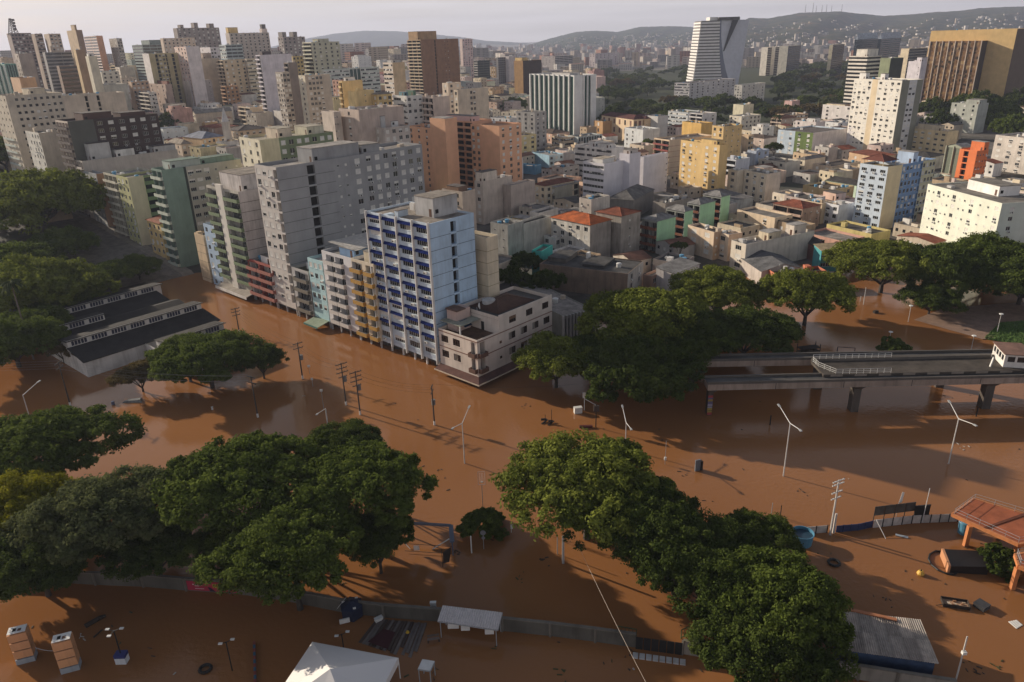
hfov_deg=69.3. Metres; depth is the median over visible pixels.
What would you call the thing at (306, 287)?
window
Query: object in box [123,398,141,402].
upturned boat
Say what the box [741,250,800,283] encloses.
warehouse
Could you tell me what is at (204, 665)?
tyre
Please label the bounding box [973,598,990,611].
dark crate
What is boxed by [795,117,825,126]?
house
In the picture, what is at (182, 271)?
pavement
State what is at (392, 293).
window
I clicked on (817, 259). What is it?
house
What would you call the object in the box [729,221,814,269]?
house
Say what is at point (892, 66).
apartment building
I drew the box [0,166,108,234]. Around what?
tree
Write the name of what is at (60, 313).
tree
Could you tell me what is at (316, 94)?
apartment building
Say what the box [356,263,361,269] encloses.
window
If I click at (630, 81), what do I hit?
tree
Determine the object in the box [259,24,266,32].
apartment building
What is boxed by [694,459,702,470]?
advert panel
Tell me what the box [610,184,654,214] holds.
house
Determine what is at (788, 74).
tree
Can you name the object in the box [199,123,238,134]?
house
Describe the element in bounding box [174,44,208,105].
apartment building
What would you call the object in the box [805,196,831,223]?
house
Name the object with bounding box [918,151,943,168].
house
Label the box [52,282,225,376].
depot
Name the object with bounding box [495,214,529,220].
house
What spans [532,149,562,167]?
house
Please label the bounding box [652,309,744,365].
tree
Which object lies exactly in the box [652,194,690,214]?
house
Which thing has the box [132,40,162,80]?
apartment building
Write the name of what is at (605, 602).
slack cable
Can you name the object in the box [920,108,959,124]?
tree
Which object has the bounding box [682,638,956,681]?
boundary wall
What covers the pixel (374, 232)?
window
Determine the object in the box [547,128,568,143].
house
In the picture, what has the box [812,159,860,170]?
house
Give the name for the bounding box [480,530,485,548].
traffic sign
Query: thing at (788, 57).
apartment building
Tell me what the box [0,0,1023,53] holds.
sky
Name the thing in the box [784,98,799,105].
house
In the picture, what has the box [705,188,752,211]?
house
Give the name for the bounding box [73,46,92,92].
apartment building
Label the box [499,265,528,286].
tree
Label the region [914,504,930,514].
dark board
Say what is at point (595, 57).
apartment building
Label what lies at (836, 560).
tyre
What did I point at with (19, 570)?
tree
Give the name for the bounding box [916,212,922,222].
house
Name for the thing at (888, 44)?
apartment building
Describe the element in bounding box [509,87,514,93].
house
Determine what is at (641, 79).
tree
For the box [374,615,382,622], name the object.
cool box
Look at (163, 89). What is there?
apartment building
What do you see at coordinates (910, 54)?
apartment building
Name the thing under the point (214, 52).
apartment building
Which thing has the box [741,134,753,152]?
house
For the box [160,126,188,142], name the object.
house
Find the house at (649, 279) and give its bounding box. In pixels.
[643,270,656,287]
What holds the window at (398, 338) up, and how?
in the apartment building at (422, 253)
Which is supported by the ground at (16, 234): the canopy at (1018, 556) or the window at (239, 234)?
the canopy at (1018, 556)
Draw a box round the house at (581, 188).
[578,180,582,196]
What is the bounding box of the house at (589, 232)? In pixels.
[551,211,612,256]
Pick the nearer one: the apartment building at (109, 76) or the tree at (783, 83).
the apartment building at (109, 76)
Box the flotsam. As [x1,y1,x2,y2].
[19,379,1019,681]
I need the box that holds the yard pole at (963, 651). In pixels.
[956,636,967,678]
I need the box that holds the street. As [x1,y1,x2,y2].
[0,176,181,287]
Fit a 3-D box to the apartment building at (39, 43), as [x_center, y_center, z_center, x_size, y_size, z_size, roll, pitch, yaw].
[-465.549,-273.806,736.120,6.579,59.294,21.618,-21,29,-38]
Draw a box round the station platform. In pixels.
[811,353,1023,376]
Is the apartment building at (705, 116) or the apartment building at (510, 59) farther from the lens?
the apartment building at (510, 59)
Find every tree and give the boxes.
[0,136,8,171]
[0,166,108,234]
[0,240,69,269]
[0,251,122,313]
[0,279,34,359]
[0,304,75,350]
[0,314,71,367]
[0,403,147,485]
[0,463,169,568]
[0,467,79,538]
[0,521,109,602]
[4,208,53,219]
[9,281,104,309]
[24,224,101,256]
[35,338,75,362]
[90,258,139,280]
[94,524,193,581]
[104,357,158,391]
[124,252,163,279]
[134,428,320,533]
[144,332,214,381]
[147,328,275,387]
[158,111,183,126]
[176,518,248,577]
[186,500,364,610]
[233,342,289,378]
[273,435,438,529]
[306,417,383,453]
[340,509,414,573]
[488,426,677,545]
[499,96,527,110]
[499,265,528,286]
[509,250,543,271]
[511,330,596,387]
[518,268,567,288]
[561,470,705,562]
[563,331,619,376]
[574,286,713,341]
[581,332,708,403]
[598,86,618,98]
[603,499,755,596]
[609,78,628,85]
[615,77,635,83]
[625,97,645,106]
[627,73,642,77]
[627,108,643,114]
[629,98,656,107]
[630,75,647,81]
[636,104,661,114]
[640,86,656,95]
[642,138,653,143]
[649,73,657,79]
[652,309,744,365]
[653,77,667,87]
[658,95,678,102]
[658,108,674,114]
[659,101,689,110]
[661,538,784,627]
[668,263,774,308]
[669,241,687,253]
[679,64,688,68]
[684,597,860,681]
[695,96,725,110]
[703,544,855,673]
[707,303,805,352]
[713,92,741,106]
[724,506,806,555]
[741,96,764,108]
[757,266,858,325]
[764,106,795,117]
[764,142,784,155]
[770,74,787,81]
[770,83,794,95]
[773,114,782,135]
[774,81,794,87]
[775,99,804,109]
[780,71,794,76]
[788,69,804,77]
[790,72,804,77]
[794,81,807,89]
[795,95,819,104]
[795,102,822,117]
[800,74,817,82]
[802,83,818,87]
[807,72,821,78]
[816,80,835,89]
[817,96,840,104]
[822,238,935,292]
[834,74,846,80]
[835,237,877,243]
[892,283,969,313]
[903,243,1001,293]
[918,96,951,112]
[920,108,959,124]
[931,230,1023,262]
[951,89,1021,115]
[968,248,1023,304]
[984,102,1023,126]
[987,114,1023,133]
[995,86,1023,105]
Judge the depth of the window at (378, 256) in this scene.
186.24 m
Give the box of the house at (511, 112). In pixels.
[501,108,525,115]
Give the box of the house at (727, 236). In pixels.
[718,229,741,260]
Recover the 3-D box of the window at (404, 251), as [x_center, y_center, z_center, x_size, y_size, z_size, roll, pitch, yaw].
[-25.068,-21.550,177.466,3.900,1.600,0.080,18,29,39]
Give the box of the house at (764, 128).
[751,123,773,135]
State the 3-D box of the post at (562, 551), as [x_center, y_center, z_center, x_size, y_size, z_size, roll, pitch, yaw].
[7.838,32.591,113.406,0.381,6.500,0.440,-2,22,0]
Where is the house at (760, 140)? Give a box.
[750,134,776,148]
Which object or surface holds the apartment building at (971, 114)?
on the ground at (16, 234)
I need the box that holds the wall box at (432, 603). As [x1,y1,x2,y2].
[430,601,435,606]
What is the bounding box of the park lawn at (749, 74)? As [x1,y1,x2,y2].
[601,65,845,124]
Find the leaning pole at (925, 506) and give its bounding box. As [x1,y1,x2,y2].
[922,488,929,521]
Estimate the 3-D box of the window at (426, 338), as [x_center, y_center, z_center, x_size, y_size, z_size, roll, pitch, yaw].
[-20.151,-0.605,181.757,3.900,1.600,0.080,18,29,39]
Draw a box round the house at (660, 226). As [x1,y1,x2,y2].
[640,212,676,252]
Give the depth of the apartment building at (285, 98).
468.03 m
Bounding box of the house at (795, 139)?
[776,125,846,153]
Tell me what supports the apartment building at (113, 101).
on the ground at (16, 234)
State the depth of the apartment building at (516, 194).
327.27 m
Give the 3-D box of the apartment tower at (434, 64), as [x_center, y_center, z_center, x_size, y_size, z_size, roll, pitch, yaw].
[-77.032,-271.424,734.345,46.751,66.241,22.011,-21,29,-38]
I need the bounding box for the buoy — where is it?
[917,569,924,576]
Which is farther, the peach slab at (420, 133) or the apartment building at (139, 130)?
the peach slab at (420, 133)
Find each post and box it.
[562,538,563,563]
[832,513,837,533]
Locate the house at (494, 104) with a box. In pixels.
[489,99,502,111]
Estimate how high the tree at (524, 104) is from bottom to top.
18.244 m
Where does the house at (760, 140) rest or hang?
on the ground at (16, 234)
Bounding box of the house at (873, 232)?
[826,220,890,240]
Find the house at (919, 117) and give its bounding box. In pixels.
[916,115,923,125]
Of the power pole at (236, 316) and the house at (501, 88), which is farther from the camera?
the house at (501, 88)
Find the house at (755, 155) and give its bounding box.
[747,146,768,165]
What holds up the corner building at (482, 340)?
on the ground at (16, 234)
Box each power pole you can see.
[55,360,70,405]
[231,307,239,331]
[247,376,258,417]
[293,342,303,378]
[335,362,347,404]
[350,369,361,414]
[430,384,435,424]
[829,477,844,535]
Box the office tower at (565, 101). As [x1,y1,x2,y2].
[529,72,595,134]
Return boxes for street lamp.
[22,380,40,413]
[451,405,470,463]
[621,405,631,438]
[777,404,801,475]
[947,400,977,463]
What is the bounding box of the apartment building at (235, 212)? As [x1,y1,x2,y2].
[205,166,267,299]
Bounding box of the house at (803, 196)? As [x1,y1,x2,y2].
[784,192,825,200]
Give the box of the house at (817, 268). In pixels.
[768,264,826,274]
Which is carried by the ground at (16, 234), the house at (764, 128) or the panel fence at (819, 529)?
the house at (764, 128)
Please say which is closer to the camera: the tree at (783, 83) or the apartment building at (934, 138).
the apartment building at (934, 138)
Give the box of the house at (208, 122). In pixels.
[202,121,217,125]
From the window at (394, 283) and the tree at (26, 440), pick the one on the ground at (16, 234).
the tree at (26, 440)
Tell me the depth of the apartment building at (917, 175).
297.52 m
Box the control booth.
[992,341,1023,367]
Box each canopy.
[951,494,1023,552]
[1009,548,1023,589]
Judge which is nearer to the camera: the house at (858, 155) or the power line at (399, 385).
the power line at (399, 385)
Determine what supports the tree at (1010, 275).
on the ground at (16, 234)
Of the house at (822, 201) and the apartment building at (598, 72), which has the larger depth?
the apartment building at (598, 72)
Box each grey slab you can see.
[254,140,369,315]
[357,141,424,209]
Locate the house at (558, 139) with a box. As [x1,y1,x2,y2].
[552,134,573,146]
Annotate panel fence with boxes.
[808,525,828,533]
[836,520,873,531]
[873,514,957,527]
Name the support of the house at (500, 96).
on the ground at (16, 234)
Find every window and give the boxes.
[230,193,238,199]
[231,202,240,209]
[233,212,241,218]
[235,222,243,228]
[236,231,244,237]
[238,240,246,246]
[239,249,247,256]
[241,259,247,264]
[264,266,270,272]
[300,272,307,280]
[302,283,309,290]
[303,293,310,300]
[304,303,312,310]
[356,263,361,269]
[358,274,362,280]
[359,285,363,291]
[360,296,365,302]
[369,217,378,223]
[371,230,380,235]
[372,241,381,247]
[373,253,382,259]
[376,265,383,270]
[377,277,384,282]
[378,288,385,293]
[379,299,386,304]
[380,310,387,315]
[382,330,389,337]
[384,221,394,226]
[385,233,395,239]
[387,245,396,251]
[388,257,397,263]
[389,269,398,274]
[390,280,399,286]
[391,292,400,298]
[392,303,401,309]
[393,314,402,320]
[394,325,403,331]
[395,335,404,342]
[400,224,410,230]
[401,236,411,242]
[402,249,412,255]
[403,261,413,267]
[404,273,414,279]
[405,285,414,290]
[406,296,415,302]
[407,308,416,314]
[408,319,417,325]
[409,331,418,337]
[410,340,419,348]
[416,227,426,233]
[417,240,427,246]
[418,253,428,259]
[419,265,429,271]
[420,277,430,283]
[421,289,430,295]
[422,301,431,307]
[423,313,432,319]
[424,325,433,331]
[424,336,434,342]
[425,345,435,354]
[441,334,447,342]
[442,349,448,357]
[453,338,459,346]
[454,354,460,361]
[509,314,515,322]
[509,330,514,338]
[509,345,515,354]
[521,325,526,333]
[521,340,526,347]
[526,308,531,315]
[532,321,537,328]
[542,301,547,309]
[544,316,548,323]
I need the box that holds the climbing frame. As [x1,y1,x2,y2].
[796,342,820,351]
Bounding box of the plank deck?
[359,619,426,657]
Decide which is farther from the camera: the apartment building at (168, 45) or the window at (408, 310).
the apartment building at (168, 45)
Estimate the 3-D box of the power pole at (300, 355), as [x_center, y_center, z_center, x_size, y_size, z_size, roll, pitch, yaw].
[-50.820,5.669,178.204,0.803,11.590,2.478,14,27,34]
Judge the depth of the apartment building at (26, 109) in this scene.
358.23 m
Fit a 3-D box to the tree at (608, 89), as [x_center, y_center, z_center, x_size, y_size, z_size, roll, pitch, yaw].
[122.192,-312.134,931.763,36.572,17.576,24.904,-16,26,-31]
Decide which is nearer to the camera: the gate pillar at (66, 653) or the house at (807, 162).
the gate pillar at (66, 653)
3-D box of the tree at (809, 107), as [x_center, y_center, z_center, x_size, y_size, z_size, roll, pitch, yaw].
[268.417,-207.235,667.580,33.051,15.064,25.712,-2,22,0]
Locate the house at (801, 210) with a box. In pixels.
[772,199,821,225]
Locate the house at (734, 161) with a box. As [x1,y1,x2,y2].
[726,155,749,173]
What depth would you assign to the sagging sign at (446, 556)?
113.79 m
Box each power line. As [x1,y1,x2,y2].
[62,361,247,381]
[355,371,430,392]
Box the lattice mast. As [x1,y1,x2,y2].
[8,18,18,34]
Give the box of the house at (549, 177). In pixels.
[537,174,581,182]
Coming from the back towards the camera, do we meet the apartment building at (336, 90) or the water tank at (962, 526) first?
the apartment building at (336, 90)
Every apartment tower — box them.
[407,31,459,95]
[845,72,922,150]
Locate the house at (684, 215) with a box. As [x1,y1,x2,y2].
[665,204,694,237]
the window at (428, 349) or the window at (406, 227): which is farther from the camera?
the window at (428, 349)
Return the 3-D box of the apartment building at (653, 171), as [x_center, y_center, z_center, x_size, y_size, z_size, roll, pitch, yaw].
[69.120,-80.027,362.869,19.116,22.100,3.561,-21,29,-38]
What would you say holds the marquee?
in the flood water
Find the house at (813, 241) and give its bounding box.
[807,236,823,260]
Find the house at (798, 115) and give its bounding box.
[778,112,807,119]
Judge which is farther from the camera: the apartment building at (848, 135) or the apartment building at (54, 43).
the apartment building at (54, 43)
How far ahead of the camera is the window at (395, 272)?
183.62 m
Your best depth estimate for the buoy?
109.04 m
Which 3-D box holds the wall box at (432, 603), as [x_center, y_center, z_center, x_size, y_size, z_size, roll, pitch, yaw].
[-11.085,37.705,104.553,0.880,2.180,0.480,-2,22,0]
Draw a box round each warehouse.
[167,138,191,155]
[540,250,642,294]
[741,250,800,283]
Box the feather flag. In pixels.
[896,492,903,515]
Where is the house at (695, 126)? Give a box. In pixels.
[681,120,712,134]
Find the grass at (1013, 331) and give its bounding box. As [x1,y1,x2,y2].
[985,320,1023,344]
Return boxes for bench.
[427,633,439,642]
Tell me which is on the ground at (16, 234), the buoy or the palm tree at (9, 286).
the palm tree at (9, 286)
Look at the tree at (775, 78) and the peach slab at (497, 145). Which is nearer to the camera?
the peach slab at (497, 145)
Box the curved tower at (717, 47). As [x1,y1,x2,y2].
[686,17,748,84]
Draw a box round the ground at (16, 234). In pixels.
[0,42,1023,365]
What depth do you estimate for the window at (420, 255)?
173.95 m
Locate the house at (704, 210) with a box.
[686,197,716,225]
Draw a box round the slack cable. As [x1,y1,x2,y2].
[570,528,645,681]
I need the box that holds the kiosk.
[337,597,362,623]
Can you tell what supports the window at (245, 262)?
in the apartment building at (235, 212)
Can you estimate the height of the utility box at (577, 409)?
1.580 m
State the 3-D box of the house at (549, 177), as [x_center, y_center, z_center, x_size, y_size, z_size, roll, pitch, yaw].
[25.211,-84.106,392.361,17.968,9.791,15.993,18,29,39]
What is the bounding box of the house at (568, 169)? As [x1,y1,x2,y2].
[552,163,578,175]
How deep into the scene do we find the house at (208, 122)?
504.11 m
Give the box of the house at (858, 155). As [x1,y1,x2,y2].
[848,149,896,162]
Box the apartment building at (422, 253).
[364,190,477,364]
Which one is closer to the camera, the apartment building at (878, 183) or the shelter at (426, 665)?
the shelter at (426, 665)
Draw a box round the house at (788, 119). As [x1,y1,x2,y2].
[770,114,796,125]
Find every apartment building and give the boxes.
[0,57,13,62]
[0,62,18,93]
[0,87,67,170]
[3,132,22,171]
[7,33,44,88]
[10,76,37,92]
[14,52,39,86]
[25,128,66,172]
[31,33,51,91]
[42,52,73,92]
[44,31,63,51]
[54,110,162,216]
[57,65,82,93]
[62,90,127,118]
[67,25,86,64]
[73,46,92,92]
[76,141,178,218]
[83,170,114,226]
[84,34,109,70]
[85,53,104,92]
[100,70,120,83]
[103,83,131,110]
[103,167,148,236]
[109,38,127,69]
[110,65,136,70]
[116,166,160,245]
[125,53,134,59]
[126,59,135,64]
[128,80,150,109]
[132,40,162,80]
[136,90,160,115]
[142,52,186,106]
[145,215,169,259]
[149,80,174,112]
[150,153,241,267]
[160,37,195,52]
[166,104,193,125]
[173,23,221,56]
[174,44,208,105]
[183,80,214,109]
[194,231,213,282]
[200,46,220,59]
[201,53,222,103]
[203,222,223,284]
[205,166,267,299]
[216,59,249,103]
[219,43,243,59]
[220,84,240,104]
[225,27,271,58]
[238,105,263,124]
[239,123,333,166]
[245,58,261,99]
[246,252,282,307]
[255,51,291,124]
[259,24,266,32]
[273,109,282,125]
[275,72,295,130]
[278,32,305,72]
[283,60,303,124]
[291,262,314,318]
[292,56,304,74]
[298,73,333,124]
[302,39,341,75]
[303,254,337,328]
[320,66,380,95]
[321,110,343,140]
[332,79,355,95]
[332,96,340,110]
[338,77,362,107]
[339,104,404,141]
[348,88,373,106]
[351,55,371,67]
[364,190,477,364]
[372,91,392,104]
[375,116,410,143]
[379,72,383,82]
[383,59,406,104]
[393,90,423,125]
[421,94,449,123]
[442,82,460,113]
[442,183,476,229]
[454,87,488,118]
[460,38,473,78]
[460,81,471,86]
[474,60,489,78]
[474,169,511,224]
[474,230,499,298]
[487,80,494,85]
[490,66,496,77]
[490,218,523,255]
[496,57,505,83]
[503,179,534,217]
[506,55,515,81]
[514,57,541,93]
[516,109,546,148]
[521,130,536,152]
[523,214,550,252]
[524,285,594,336]
[530,206,557,216]
[541,55,572,69]
[568,132,601,142]
[575,139,623,178]
[583,155,622,195]
[587,69,603,75]
[589,52,617,66]
[594,206,640,256]
[596,76,605,92]
[596,96,604,119]
[619,148,640,189]
[639,152,667,191]
[645,112,667,136]
[652,133,711,174]
[668,109,699,125]
[674,78,735,98]
[678,138,727,196]
[689,111,716,124]
[711,123,741,156]
[727,168,747,192]
[729,111,760,128]
[733,102,753,114]
[742,168,780,201]
[759,46,778,75]
[777,45,800,75]
[821,103,850,119]
[826,44,844,75]
[843,48,881,103]
[846,127,853,144]
[852,153,902,228]
[853,32,877,55]
[877,32,901,57]
[878,57,903,77]
[887,150,935,226]
[900,47,927,77]
[906,57,927,100]
[911,123,958,153]
[919,176,1023,242]
[941,142,970,177]
[948,98,988,133]
[954,140,989,180]
[991,131,1023,173]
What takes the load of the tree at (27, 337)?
on the ground at (16, 234)
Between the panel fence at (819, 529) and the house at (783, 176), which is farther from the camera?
the house at (783, 176)
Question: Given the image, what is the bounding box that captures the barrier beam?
[253,641,256,681]
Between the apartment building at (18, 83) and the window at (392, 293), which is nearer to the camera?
the window at (392, 293)
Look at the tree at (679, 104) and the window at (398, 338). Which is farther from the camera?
the tree at (679, 104)
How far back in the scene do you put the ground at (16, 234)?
336.98 m
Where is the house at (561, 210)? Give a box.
[558,207,578,213]
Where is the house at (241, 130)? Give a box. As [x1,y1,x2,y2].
[231,124,265,137]
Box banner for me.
[186,581,235,592]
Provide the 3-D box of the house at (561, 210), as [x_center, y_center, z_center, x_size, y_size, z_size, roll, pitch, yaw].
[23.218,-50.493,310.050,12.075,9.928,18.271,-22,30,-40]
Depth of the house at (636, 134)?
520.58 m
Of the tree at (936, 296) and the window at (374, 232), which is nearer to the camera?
the window at (374, 232)
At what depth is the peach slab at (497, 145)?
368.94 m
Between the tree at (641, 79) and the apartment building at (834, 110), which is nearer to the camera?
the apartment building at (834, 110)
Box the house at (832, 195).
[821,189,854,209]
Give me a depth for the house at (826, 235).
269.56 m
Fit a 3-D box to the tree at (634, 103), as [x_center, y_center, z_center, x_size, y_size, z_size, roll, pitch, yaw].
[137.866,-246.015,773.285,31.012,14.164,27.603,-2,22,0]
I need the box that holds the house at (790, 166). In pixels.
[759,156,800,176]
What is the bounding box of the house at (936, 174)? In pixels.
[933,171,950,177]
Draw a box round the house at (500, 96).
[489,93,511,99]
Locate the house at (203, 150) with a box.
[189,143,225,156]
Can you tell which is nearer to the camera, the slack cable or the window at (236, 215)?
the slack cable
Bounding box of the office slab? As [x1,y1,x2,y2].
[921,27,1023,103]
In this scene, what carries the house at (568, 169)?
on the ground at (16, 234)
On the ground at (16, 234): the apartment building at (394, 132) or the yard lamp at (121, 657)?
the apartment building at (394, 132)
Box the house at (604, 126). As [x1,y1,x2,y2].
[594,119,611,133]
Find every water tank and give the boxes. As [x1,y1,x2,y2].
[793,526,814,547]
[957,521,967,535]
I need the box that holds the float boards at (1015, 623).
[1008,620,1021,628]
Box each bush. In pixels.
[455,506,509,541]
[875,335,912,350]
[976,541,1021,583]
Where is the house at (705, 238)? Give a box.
[687,223,724,259]
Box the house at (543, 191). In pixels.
[535,177,574,204]
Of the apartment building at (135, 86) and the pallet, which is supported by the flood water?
the pallet
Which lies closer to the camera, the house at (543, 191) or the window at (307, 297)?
the window at (307, 297)
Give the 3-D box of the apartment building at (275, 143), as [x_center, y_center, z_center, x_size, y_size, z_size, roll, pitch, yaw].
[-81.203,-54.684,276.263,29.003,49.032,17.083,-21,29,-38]
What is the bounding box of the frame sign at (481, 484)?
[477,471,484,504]
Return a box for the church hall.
[192,107,233,125]
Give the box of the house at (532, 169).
[523,161,540,174]
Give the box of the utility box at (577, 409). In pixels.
[573,406,582,413]
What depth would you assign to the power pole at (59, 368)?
167.18 m
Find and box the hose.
[928,550,958,575]
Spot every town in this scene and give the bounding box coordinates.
[0,37,929,72]
[0,48,1023,283]
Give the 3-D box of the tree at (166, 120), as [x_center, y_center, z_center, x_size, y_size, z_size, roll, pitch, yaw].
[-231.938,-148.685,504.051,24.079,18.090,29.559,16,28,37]
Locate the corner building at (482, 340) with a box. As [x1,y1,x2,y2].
[434,286,551,386]
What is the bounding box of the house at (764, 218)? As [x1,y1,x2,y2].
[737,206,792,229]
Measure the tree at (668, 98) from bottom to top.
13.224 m
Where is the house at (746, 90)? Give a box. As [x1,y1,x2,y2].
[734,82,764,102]
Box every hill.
[271,31,527,47]
[526,26,693,51]
[745,6,1023,48]
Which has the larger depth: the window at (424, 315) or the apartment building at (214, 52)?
the apartment building at (214, 52)
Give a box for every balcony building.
[321,232,367,339]
[349,249,389,347]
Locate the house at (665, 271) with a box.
[656,257,700,290]
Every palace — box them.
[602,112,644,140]
[637,114,652,126]
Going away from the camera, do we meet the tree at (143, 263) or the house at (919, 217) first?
the tree at (143, 263)
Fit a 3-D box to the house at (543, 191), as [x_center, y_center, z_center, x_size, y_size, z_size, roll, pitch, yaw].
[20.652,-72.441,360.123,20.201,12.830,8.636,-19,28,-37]
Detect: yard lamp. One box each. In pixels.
[105,627,129,664]
[218,638,234,670]
[334,630,349,647]
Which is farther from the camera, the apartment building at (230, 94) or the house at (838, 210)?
the apartment building at (230, 94)
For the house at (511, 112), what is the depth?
661.19 m
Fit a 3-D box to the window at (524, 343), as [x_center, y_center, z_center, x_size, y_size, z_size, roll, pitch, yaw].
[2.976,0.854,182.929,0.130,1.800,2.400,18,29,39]
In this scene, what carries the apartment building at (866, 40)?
on the ground at (16, 234)
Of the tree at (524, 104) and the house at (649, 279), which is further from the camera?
the tree at (524, 104)
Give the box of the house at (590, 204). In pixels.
[579,193,609,214]
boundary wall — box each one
[29,570,344,611]
[342,599,635,647]
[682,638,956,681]
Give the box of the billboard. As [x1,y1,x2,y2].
[873,502,915,519]
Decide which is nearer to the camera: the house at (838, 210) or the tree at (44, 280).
the tree at (44, 280)
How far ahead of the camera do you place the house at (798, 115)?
611.10 m
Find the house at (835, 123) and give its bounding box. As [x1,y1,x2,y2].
[825,120,848,126]
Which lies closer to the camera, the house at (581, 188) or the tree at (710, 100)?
the house at (581, 188)
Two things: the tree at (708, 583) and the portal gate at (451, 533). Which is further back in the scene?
the portal gate at (451, 533)
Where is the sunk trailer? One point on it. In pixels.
(966, 561)
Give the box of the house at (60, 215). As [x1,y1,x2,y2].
[46,208,72,222]
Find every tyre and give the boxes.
[198,663,212,674]
[827,558,840,566]
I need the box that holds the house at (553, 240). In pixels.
[544,234,559,249]
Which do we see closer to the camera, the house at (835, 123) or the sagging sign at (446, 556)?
the sagging sign at (446, 556)
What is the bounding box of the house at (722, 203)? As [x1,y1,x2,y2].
[703,190,731,224]
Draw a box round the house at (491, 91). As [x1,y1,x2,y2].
[488,88,500,94]
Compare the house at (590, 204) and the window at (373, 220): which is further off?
the house at (590, 204)
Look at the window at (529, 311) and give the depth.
181.39 m
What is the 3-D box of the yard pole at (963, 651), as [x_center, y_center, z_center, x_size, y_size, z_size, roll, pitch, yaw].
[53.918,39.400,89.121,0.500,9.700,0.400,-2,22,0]
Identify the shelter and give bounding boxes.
[418,659,435,681]
[437,605,502,645]
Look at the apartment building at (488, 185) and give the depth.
321.24 m
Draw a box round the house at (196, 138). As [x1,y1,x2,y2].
[181,131,223,145]
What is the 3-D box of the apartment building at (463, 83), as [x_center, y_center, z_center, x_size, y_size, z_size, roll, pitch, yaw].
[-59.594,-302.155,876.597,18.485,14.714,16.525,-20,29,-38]
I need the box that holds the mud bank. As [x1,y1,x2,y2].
[915,302,1023,338]
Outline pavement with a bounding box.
[5,175,193,275]
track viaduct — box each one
[689,349,992,390]
[704,373,1023,414]
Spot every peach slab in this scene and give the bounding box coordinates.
[410,122,433,191]
[429,116,459,190]
[446,114,491,188]
[470,120,521,188]
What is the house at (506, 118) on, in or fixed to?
on the ground at (16, 234)
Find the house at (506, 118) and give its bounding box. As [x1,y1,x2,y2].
[490,116,516,121]
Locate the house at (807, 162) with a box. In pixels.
[797,154,826,170]
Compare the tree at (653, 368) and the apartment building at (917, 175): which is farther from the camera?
the apartment building at (917, 175)
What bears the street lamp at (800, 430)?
on the ground at (16, 234)
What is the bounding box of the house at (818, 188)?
[802,181,853,196]
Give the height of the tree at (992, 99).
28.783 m
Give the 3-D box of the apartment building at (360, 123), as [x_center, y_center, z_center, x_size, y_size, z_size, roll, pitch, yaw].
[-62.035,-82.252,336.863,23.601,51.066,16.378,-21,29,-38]
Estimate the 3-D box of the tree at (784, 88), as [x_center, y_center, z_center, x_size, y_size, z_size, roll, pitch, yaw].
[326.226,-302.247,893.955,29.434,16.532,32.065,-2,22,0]
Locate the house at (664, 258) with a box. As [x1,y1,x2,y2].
[652,252,693,270]
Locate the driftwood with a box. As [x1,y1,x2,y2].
[84,614,105,627]
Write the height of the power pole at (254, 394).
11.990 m
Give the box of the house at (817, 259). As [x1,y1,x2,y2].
[812,243,835,273]
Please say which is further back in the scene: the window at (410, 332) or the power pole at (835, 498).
the window at (410, 332)
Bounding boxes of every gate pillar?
[6,624,37,664]
[51,631,81,674]
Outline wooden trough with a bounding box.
[936,596,970,610]
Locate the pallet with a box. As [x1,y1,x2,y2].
[632,652,685,665]
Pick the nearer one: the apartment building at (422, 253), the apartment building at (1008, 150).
the apartment building at (422, 253)
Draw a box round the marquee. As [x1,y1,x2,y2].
[286,642,400,681]
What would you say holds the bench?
in the flood water
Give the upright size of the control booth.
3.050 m
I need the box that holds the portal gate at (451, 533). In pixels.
[406,522,453,555]
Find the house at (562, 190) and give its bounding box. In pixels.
[551,178,579,204]
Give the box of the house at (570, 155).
[563,150,574,161]
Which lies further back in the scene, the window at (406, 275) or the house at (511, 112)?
the house at (511, 112)
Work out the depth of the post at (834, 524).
118.21 m
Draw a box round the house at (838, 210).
[823,200,853,223]
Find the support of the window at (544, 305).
in the corner building at (482, 340)
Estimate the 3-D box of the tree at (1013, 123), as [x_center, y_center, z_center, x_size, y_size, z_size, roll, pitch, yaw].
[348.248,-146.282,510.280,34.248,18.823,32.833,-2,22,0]
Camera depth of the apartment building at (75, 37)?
649.45 m
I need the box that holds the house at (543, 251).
[532,244,552,274]
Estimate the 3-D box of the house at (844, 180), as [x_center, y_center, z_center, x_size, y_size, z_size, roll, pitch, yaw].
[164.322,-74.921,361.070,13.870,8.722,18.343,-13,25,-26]
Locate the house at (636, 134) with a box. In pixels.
[624,126,659,147]
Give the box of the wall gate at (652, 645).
[636,637,682,654]
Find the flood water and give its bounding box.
[0,264,1023,681]
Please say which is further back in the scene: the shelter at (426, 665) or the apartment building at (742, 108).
the apartment building at (742, 108)
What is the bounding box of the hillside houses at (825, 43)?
[525,13,1023,50]
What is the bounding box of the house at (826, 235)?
[814,228,864,242]
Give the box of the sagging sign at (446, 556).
[441,547,450,566]
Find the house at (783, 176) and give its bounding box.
[754,165,786,182]
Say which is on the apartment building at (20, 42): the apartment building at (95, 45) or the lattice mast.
the lattice mast
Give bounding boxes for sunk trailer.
[940,548,988,574]
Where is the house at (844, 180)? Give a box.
[826,176,857,197]
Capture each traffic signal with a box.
[548,409,553,425]
[579,399,598,427]
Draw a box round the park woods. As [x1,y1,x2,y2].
[596,61,847,121]
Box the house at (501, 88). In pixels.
[487,86,503,93]
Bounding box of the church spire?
[221,108,231,139]
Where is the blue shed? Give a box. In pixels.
[833,608,938,674]
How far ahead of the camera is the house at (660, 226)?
273.94 m
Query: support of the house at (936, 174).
on the ground at (16, 234)

